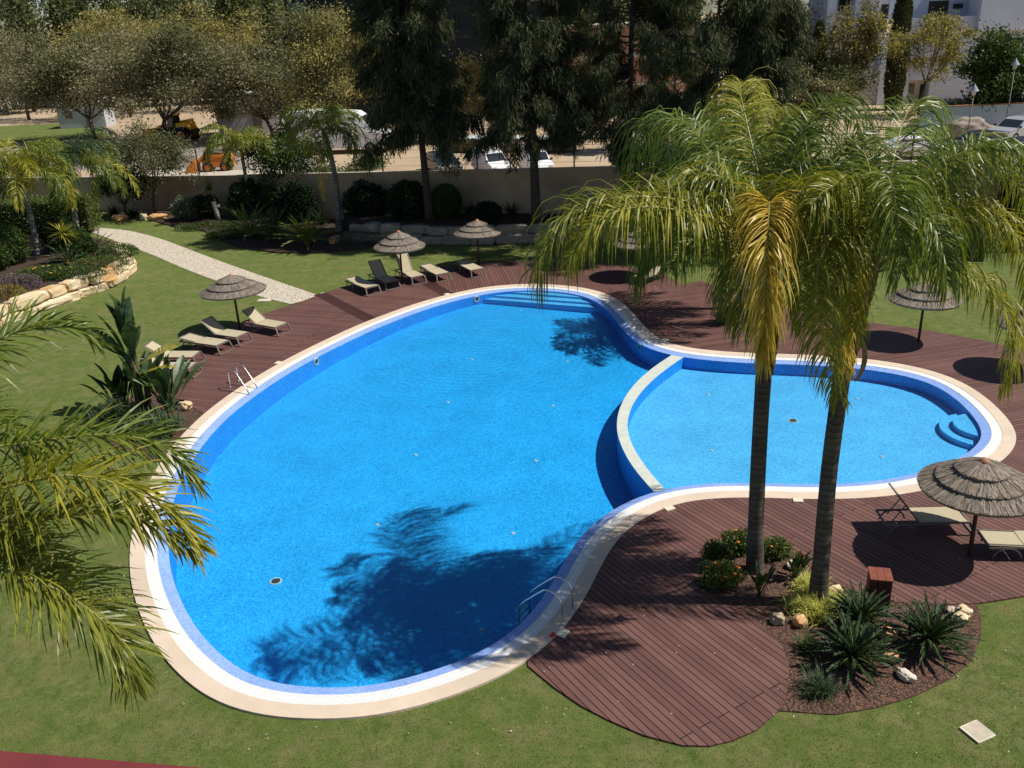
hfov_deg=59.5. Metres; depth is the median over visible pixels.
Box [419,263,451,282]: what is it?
sun lounger
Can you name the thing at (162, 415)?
grass clump
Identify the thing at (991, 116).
garden wall
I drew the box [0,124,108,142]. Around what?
verge
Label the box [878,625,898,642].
rock
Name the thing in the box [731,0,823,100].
broadleaf tree
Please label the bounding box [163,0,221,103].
pine tree
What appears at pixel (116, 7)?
pine tree
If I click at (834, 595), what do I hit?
grass clump
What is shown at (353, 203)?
shrub
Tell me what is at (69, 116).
window
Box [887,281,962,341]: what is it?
thatched umbrella
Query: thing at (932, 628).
cycad
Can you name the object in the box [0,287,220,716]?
queen palm
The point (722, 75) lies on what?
pine tree
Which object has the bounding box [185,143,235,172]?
skid loader
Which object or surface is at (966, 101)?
clipped hedge
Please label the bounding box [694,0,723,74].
pine tree
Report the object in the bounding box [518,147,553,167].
parked van
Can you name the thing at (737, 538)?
shrub
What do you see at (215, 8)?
pine tree
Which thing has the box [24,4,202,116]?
broadleaf tree
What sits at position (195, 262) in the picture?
path
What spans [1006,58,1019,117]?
lamp post
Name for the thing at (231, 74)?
broadleaf tree
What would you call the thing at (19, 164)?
queen palm
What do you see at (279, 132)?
broadleaf tree
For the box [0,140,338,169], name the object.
road
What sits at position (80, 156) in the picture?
queen palm
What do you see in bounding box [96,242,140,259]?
ground cover
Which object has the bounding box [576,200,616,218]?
shrub
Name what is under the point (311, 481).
pool floor
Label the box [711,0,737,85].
pine tree
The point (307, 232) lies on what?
cycad
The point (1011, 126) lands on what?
parked car
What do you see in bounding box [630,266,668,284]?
sun lounger
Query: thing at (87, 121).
door
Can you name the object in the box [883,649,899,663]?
rock
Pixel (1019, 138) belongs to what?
parked car
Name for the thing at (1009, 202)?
clipped hedge
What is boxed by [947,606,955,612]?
rock
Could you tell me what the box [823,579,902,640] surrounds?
cycad
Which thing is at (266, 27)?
pine tree
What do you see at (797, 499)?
depth plate
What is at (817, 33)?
cypress tree
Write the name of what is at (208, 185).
yucca
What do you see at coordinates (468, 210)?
spiky rosette
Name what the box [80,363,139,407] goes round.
leafy plant
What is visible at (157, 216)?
rock
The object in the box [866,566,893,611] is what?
waste bin
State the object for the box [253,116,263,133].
door
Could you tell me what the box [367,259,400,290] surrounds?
sun lounger
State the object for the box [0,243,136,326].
stone retaining wall
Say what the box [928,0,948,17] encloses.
window
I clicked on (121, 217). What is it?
rock
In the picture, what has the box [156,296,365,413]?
deck
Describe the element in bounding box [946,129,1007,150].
parked car
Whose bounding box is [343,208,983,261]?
raised bed
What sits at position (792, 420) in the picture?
pool drain
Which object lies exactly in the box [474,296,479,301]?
pool light
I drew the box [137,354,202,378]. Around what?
sun lounger
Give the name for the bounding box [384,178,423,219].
shrub
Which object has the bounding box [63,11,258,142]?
broadleaf tree
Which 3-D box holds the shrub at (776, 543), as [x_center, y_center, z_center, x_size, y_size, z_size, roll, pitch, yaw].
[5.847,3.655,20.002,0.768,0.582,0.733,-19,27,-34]
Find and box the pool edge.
[157,288,990,694]
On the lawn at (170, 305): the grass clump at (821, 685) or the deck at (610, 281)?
the deck at (610, 281)
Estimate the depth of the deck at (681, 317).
32.19 m
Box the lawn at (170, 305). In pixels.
[0,211,1023,767]
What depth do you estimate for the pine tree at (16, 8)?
129.35 m
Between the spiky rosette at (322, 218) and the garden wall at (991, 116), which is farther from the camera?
the garden wall at (991, 116)
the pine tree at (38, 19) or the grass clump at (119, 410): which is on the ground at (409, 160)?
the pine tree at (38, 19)
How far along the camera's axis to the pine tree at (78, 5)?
134.34 m
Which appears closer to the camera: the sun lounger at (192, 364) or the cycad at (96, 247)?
the sun lounger at (192, 364)
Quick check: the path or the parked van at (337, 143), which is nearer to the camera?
the path
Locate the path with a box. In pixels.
[89,228,314,303]
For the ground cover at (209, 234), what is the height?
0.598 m
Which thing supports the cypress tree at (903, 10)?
on the ground at (409, 160)
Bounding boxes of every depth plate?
[549,627,569,637]
[663,505,675,511]
[792,497,803,502]
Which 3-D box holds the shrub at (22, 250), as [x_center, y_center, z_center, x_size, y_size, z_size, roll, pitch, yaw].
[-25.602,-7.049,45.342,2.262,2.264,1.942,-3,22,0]
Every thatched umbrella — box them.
[199,274,265,329]
[374,230,424,284]
[454,219,500,265]
[613,231,660,273]
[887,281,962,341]
[916,457,1023,555]
[996,308,1023,334]
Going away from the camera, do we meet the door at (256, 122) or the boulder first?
the boulder
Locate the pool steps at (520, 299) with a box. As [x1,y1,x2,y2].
[448,288,618,314]
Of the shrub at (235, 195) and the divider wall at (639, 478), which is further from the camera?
the shrub at (235, 195)
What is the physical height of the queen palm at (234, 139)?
6.148 m
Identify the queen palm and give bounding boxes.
[0,136,79,255]
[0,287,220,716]
[1,124,139,226]
[198,122,280,216]
[278,103,371,230]
[517,66,942,574]
[688,102,832,322]
[689,97,820,300]
[704,89,1023,602]
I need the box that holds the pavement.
[100,170,319,175]
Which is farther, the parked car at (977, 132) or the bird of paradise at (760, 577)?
the parked car at (977, 132)
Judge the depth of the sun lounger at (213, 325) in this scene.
35.27 m
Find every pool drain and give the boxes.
[269,577,281,584]
[788,418,797,422]
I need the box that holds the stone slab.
[257,298,272,301]
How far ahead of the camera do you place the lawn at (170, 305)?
16.52 m
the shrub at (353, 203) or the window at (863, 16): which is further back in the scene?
the window at (863, 16)
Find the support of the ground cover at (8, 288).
on the raised bed at (32, 260)
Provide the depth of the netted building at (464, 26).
96.59 m
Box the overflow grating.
[145,286,1001,704]
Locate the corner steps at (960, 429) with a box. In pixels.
[938,413,991,449]
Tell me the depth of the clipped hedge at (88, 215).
54.50 m
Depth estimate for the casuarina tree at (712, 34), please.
40.42 m
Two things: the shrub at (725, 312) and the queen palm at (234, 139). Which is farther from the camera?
the queen palm at (234, 139)
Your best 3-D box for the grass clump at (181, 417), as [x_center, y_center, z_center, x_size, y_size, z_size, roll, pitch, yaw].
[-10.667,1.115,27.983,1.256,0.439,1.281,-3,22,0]
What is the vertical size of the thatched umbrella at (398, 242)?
2.555 m
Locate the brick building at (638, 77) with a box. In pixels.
[560,22,696,99]
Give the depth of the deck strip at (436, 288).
41.30 m
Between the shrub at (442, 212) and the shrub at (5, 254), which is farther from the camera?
the shrub at (442, 212)
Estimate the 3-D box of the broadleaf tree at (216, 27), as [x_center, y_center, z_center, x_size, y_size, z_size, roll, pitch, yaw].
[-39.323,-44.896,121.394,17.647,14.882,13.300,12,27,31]
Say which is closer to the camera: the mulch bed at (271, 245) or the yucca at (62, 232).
the yucca at (62, 232)
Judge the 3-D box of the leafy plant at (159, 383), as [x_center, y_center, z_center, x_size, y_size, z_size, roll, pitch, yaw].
[-11.126,-0.082,29.082,1.392,1.865,2.376,18,30,41]
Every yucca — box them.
[43,219,76,255]
[199,176,227,218]
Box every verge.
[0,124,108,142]
[885,127,948,140]
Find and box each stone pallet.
[459,135,477,151]
[499,135,518,152]
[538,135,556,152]
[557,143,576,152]
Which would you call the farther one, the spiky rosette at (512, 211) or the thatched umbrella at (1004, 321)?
the spiky rosette at (512, 211)
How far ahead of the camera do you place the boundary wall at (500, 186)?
51.03 m
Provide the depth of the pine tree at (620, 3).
107.52 m
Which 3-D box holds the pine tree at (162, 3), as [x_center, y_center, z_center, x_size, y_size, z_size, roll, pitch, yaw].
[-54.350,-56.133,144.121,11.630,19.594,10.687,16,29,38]
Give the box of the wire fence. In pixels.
[194,130,915,174]
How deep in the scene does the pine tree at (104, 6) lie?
140.17 m
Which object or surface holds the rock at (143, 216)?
on the lawn at (170, 305)
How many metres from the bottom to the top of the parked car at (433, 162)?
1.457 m
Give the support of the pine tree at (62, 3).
on the ground at (409, 160)
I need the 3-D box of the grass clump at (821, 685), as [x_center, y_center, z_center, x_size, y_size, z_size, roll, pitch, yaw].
[5.558,5.322,16.013,1.076,0.474,1.108,10,25,27]
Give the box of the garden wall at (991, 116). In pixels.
[918,102,1023,126]
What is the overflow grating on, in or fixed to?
on the pool coping
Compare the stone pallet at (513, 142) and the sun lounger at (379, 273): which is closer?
the sun lounger at (379, 273)
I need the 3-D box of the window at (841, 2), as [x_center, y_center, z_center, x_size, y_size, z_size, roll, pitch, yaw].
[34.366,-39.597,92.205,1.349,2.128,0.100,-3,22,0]
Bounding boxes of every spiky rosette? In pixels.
[105,203,121,215]
[125,206,138,217]
[313,205,335,223]
[461,200,474,214]
[502,201,518,214]
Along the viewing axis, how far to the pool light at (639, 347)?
33.29 m
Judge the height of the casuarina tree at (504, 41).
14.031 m
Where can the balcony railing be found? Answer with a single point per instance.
(8, 759)
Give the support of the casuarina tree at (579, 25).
on the ground at (409, 160)
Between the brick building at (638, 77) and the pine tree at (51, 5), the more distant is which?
the pine tree at (51, 5)
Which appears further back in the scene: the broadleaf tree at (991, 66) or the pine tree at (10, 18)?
the pine tree at (10, 18)
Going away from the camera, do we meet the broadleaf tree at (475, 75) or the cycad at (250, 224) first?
the cycad at (250, 224)
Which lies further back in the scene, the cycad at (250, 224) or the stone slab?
the cycad at (250, 224)
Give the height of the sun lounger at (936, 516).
1.055 m
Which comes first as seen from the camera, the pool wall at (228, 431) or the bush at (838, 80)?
the pool wall at (228, 431)
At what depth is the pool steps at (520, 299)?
39.30 m
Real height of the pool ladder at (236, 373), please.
1.214 m
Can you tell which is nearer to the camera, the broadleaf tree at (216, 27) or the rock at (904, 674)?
the rock at (904, 674)
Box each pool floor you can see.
[157,304,652,686]
[628,368,977,488]
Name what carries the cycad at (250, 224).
on the mulch bed at (271, 245)
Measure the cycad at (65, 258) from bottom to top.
1.421 m
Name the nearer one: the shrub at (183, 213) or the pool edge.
the pool edge
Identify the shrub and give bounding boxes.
[0,223,31,264]
[0,239,13,270]
[36,213,79,252]
[57,225,95,259]
[169,194,200,220]
[187,193,220,218]
[219,199,243,218]
[226,177,268,218]
[266,204,296,221]
[270,179,316,222]
[340,178,389,216]
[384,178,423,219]
[431,183,462,218]
[470,200,503,224]
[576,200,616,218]
[695,557,748,591]
[698,538,736,568]
[714,306,743,323]
[717,527,747,556]
[764,535,794,561]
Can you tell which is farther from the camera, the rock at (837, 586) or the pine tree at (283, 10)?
the pine tree at (283, 10)
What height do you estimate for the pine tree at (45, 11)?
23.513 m
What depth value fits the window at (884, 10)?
92.62 m
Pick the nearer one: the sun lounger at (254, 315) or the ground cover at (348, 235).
the sun lounger at (254, 315)
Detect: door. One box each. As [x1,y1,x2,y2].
[84,109,93,127]
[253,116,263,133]
[908,83,914,100]
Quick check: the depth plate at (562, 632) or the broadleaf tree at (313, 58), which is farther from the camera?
the broadleaf tree at (313, 58)
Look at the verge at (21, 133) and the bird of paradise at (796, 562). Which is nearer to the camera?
the bird of paradise at (796, 562)
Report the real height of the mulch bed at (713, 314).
0.130 m
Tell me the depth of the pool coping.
19.52 m
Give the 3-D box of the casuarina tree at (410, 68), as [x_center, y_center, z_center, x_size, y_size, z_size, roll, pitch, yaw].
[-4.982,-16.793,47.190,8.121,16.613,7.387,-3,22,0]
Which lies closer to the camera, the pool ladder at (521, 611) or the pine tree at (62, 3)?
the pool ladder at (521, 611)
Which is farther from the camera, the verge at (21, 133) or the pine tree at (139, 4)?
the pine tree at (139, 4)
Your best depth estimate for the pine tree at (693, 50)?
115.23 m
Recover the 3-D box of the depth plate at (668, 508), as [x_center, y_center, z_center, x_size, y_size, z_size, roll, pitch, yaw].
[3.895,3.073,22.182,0.240,0.030,0.200,-13,25,-23]
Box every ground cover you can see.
[0,272,44,291]
[0,284,27,298]
[38,265,108,280]
[68,254,131,268]
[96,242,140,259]
[172,220,246,230]
[200,228,261,240]
[330,229,386,243]
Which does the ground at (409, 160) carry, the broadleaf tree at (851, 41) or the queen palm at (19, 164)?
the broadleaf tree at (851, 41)
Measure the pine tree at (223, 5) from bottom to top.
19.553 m
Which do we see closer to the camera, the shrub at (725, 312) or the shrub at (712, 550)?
the shrub at (712, 550)
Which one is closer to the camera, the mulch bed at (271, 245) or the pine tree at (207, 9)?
the mulch bed at (271, 245)
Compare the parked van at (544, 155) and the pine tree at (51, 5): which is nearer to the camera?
the parked van at (544, 155)
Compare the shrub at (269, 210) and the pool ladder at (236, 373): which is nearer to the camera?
the pool ladder at (236, 373)
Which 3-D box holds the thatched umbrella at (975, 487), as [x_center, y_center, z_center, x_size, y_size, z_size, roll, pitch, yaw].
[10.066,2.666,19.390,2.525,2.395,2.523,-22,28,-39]
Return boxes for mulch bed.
[94,392,202,462]
[134,210,377,253]
[698,550,980,714]
[712,297,749,328]
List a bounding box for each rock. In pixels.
[111,213,127,220]
[140,213,147,220]
[147,213,166,220]
[178,401,192,410]
[329,235,339,243]
[770,612,784,625]
[792,613,807,627]
[829,584,842,592]
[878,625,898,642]
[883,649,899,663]
[895,667,916,682]
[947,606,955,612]
[951,611,967,621]
[955,603,972,617]
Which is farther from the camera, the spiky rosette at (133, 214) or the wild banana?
the spiky rosette at (133, 214)
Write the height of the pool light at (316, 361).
0.300 m
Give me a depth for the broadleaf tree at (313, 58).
78.37 m
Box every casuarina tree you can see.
[340,0,494,220]
[457,0,601,223]
[475,12,539,136]
[551,0,618,138]
[556,0,702,213]
[627,0,793,236]
[637,0,708,141]
[708,0,822,184]
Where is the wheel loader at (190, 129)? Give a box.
[141,113,200,140]
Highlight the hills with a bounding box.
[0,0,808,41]
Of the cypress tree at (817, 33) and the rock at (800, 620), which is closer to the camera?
the rock at (800, 620)
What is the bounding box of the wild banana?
[91,284,178,409]
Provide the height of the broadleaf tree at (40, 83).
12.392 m
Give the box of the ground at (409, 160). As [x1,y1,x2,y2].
[0,8,997,176]
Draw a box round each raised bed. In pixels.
[0,235,114,303]
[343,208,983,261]
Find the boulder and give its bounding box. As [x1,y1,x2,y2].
[947,116,990,138]
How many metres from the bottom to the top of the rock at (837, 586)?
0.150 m
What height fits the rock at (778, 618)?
0.294 m
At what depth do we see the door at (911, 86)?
95.89 m
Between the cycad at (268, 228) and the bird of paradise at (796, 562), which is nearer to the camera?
the bird of paradise at (796, 562)
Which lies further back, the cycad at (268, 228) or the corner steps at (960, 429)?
the cycad at (268, 228)
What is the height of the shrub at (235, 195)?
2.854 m
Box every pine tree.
[0,0,51,111]
[0,0,56,107]
[0,2,49,87]
[0,5,23,114]
[34,0,75,85]
[35,0,84,44]
[35,1,97,47]
[52,0,114,99]
[89,0,127,98]
[94,0,126,46]
[117,0,173,104]
[137,0,187,95]
[144,0,194,82]
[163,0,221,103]
[188,0,217,40]
[205,0,228,46]
[207,0,263,48]
[223,0,274,89]
[244,0,286,46]
[247,0,290,92]
[272,2,299,85]
[598,0,629,21]
[677,0,705,92]
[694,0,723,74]
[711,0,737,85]
[714,3,742,87]
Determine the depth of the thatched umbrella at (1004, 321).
28.69 m
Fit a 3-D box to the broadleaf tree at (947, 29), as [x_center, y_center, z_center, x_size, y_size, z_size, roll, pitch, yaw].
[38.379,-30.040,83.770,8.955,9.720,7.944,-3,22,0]
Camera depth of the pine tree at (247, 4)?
129.16 m
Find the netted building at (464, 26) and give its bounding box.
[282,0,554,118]
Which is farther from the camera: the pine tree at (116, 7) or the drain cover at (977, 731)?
the pine tree at (116, 7)
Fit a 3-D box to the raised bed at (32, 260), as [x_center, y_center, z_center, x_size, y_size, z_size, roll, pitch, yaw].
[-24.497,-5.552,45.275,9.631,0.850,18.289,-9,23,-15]
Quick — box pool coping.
[130,284,1015,720]
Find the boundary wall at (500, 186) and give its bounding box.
[0,159,1022,230]
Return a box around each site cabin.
[56,101,115,128]
[214,91,284,133]
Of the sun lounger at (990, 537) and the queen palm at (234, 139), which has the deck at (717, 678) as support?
the sun lounger at (990, 537)
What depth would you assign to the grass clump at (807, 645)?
17.11 m
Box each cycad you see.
[41,239,89,264]
[70,229,118,256]
[212,201,286,241]
[234,203,298,241]
[267,206,346,249]
[806,609,906,688]
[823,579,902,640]
[880,590,983,671]
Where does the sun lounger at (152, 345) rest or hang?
on the deck at (314, 320)
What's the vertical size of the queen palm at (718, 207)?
10.339 m
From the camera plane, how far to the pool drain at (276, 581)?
21.96 m
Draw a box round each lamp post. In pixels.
[968,84,978,130]
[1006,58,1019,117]
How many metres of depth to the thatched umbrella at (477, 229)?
43.17 m
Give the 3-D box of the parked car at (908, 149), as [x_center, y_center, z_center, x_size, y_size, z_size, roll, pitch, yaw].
[28.393,-16.697,63.217,4.216,1.457,2.030,2,23,11]
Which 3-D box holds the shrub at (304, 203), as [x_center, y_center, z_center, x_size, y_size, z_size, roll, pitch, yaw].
[-13.472,-11.281,55.458,2.895,2.912,1.829,-3,22,0]
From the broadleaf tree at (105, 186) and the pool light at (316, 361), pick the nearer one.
the pool light at (316, 361)
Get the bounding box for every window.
[65,110,71,118]
[838,0,849,10]
[857,16,867,30]
[880,4,888,23]
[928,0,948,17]
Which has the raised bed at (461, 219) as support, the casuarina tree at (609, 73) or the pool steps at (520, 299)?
the casuarina tree at (609, 73)
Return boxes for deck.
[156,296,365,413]
[327,275,440,316]
[417,261,680,305]
[528,441,1023,746]
[627,281,1023,442]
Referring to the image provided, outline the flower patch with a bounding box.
[8,263,82,281]
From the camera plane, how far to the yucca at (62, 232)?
44.74 m
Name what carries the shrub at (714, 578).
on the mulch bed at (929, 672)
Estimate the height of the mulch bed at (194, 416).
0.088 m
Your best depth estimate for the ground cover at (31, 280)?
41.16 m
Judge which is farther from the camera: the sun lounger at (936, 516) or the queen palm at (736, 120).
the queen palm at (736, 120)
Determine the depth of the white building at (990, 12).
93.31 m
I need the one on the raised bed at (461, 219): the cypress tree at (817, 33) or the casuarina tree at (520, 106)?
the casuarina tree at (520, 106)
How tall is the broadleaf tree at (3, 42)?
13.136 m
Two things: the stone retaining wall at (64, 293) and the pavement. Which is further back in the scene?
the pavement
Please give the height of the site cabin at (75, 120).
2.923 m
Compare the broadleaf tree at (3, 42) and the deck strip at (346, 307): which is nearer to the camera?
the deck strip at (346, 307)
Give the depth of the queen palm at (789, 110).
32.71 m
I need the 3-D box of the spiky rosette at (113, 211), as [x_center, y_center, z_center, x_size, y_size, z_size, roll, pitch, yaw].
[-26.575,-11.679,59.797,1.789,1.040,1.565,-3,22,0]
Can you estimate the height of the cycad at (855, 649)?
1.028 m
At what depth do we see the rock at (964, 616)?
17.65 m
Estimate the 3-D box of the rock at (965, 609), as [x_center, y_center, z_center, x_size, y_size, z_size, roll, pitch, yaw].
[9.007,4.535,17.915,0.282,0.258,0.348,-16,26,-29]
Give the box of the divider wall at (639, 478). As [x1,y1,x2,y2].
[617,352,692,499]
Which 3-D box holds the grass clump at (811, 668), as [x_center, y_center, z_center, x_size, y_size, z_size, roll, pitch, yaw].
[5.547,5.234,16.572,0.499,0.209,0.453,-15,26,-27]
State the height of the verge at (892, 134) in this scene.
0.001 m
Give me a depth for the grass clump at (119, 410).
27.98 m
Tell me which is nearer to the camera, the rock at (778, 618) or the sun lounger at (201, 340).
the rock at (778, 618)
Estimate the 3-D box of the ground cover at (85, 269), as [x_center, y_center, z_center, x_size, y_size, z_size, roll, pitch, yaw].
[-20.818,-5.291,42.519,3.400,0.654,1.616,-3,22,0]
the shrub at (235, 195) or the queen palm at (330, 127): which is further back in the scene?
the shrub at (235, 195)
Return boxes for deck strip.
[315,292,375,320]
[412,276,451,295]
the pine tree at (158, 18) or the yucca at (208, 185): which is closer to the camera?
the yucca at (208, 185)
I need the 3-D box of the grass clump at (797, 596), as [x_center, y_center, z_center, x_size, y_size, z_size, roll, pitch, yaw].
[5.987,4.399,18.300,1.118,0.455,1.192,-16,26,-29]
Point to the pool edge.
(195, 634)
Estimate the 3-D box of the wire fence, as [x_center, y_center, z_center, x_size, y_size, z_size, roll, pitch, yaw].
[-3.951,-13.190,52.398,50.622,3.057,2.881,5,24,18]
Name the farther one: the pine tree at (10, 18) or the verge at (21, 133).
the pine tree at (10, 18)
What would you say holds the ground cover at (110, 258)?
on the raised bed at (32, 260)
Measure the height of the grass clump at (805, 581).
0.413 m
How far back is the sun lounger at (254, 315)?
36.24 m
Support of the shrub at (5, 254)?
on the raised bed at (32, 260)
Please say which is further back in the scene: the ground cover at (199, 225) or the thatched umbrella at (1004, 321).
the ground cover at (199, 225)
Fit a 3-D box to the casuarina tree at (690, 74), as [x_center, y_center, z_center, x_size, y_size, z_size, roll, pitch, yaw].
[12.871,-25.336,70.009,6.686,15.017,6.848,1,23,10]
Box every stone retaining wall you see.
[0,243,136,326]
[345,222,686,244]
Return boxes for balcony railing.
[0,751,199,767]
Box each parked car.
[426,151,462,169]
[881,135,943,159]
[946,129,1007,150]
[986,115,1023,136]
[989,136,1023,158]
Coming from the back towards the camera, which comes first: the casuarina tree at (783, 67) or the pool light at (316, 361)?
the casuarina tree at (783, 67)
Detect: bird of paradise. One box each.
[749,559,775,597]
[788,550,812,577]
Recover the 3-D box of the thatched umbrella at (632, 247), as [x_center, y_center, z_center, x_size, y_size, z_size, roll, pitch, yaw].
[5.823,-5.984,40.924,2.440,2.235,2.438,-4,22,-3]
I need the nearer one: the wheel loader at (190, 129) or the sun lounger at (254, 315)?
the sun lounger at (254, 315)
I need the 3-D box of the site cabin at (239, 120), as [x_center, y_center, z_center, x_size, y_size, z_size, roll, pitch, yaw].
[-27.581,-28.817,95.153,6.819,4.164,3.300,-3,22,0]
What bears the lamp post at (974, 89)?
on the ground at (409, 160)
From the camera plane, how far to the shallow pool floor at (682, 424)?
26.92 m
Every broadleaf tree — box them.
[0,14,173,139]
[0,18,56,119]
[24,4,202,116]
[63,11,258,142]
[86,158,152,216]
[94,113,207,212]
[159,0,278,92]
[174,36,331,139]
[233,126,336,191]
[240,0,398,129]
[265,113,290,143]
[448,36,501,133]
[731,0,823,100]
[813,0,893,104]
[872,6,979,113]
[941,18,1023,111]
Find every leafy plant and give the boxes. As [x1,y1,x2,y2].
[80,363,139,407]
[133,354,205,412]
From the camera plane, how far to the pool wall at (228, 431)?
31.23 m
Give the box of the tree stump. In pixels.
[211,201,220,222]
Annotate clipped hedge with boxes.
[0,192,102,234]
[915,96,1023,117]
[990,163,1023,249]
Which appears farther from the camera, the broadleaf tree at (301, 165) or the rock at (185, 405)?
the broadleaf tree at (301, 165)
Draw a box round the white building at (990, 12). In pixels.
[802,0,1023,106]
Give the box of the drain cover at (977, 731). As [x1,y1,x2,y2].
[959,720,995,743]
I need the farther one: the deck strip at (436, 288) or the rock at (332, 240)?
the rock at (332, 240)
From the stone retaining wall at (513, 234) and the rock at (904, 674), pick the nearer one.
the rock at (904, 674)
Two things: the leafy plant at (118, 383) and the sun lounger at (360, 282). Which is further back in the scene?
the sun lounger at (360, 282)
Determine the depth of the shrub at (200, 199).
57.69 m
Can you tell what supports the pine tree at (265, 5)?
on the ground at (409, 160)
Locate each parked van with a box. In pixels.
[291,108,390,153]
[471,148,512,168]
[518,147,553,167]
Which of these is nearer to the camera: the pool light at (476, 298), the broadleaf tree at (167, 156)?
the pool light at (476, 298)
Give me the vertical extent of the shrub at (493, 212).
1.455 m
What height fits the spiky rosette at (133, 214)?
0.890 m
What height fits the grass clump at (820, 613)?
0.496 m
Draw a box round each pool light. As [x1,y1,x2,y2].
[314,358,318,365]
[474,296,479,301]
[637,343,641,350]
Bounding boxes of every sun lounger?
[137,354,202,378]
[144,340,205,365]
[178,333,233,354]
[200,316,252,346]
[241,306,291,336]
[345,276,381,296]
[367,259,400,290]
[394,253,426,285]
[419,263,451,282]
[454,259,485,278]
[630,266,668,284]
[875,483,971,534]
[977,529,1023,558]
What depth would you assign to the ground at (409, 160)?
87.62 m
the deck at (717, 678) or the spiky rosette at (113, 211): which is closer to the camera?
the deck at (717, 678)
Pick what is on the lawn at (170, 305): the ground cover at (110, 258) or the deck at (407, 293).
the deck at (407, 293)
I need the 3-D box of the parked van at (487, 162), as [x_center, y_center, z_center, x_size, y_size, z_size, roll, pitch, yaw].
[-1.507,-16.134,64.844,1.855,1.679,3.890,-12,24,-22]
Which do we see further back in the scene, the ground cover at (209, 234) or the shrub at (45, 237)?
the ground cover at (209, 234)
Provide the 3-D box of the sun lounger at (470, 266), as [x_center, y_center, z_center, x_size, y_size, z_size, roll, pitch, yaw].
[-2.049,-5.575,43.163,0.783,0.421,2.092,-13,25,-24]
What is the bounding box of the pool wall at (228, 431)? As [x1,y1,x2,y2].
[169,291,980,588]
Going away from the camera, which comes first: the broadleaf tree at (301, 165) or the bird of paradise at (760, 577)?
the bird of paradise at (760, 577)
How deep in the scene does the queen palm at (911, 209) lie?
15.13 m
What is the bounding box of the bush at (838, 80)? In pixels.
[779,61,878,113]
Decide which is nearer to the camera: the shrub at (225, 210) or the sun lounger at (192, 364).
the sun lounger at (192, 364)
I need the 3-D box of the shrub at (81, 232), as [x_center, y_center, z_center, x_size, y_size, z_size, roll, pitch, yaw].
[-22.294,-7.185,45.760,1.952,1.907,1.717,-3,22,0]
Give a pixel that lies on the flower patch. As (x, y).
(36, 268)
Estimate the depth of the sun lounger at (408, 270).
42.55 m
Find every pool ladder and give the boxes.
[227,363,257,394]
[514,576,574,626]
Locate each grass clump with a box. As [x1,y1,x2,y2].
[76,392,156,443]
[119,403,192,444]
[166,408,188,427]
[769,581,828,623]
[785,566,834,593]
[790,627,827,659]
[790,657,852,708]
[792,589,841,631]
[801,661,826,675]
[822,585,845,619]
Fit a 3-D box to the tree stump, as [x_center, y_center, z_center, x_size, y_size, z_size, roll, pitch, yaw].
[-18.552,-10.804,56.368,0.527,1.382,0.320,-3,22,0]
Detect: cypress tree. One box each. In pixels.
[805,20,826,108]
[883,0,913,109]

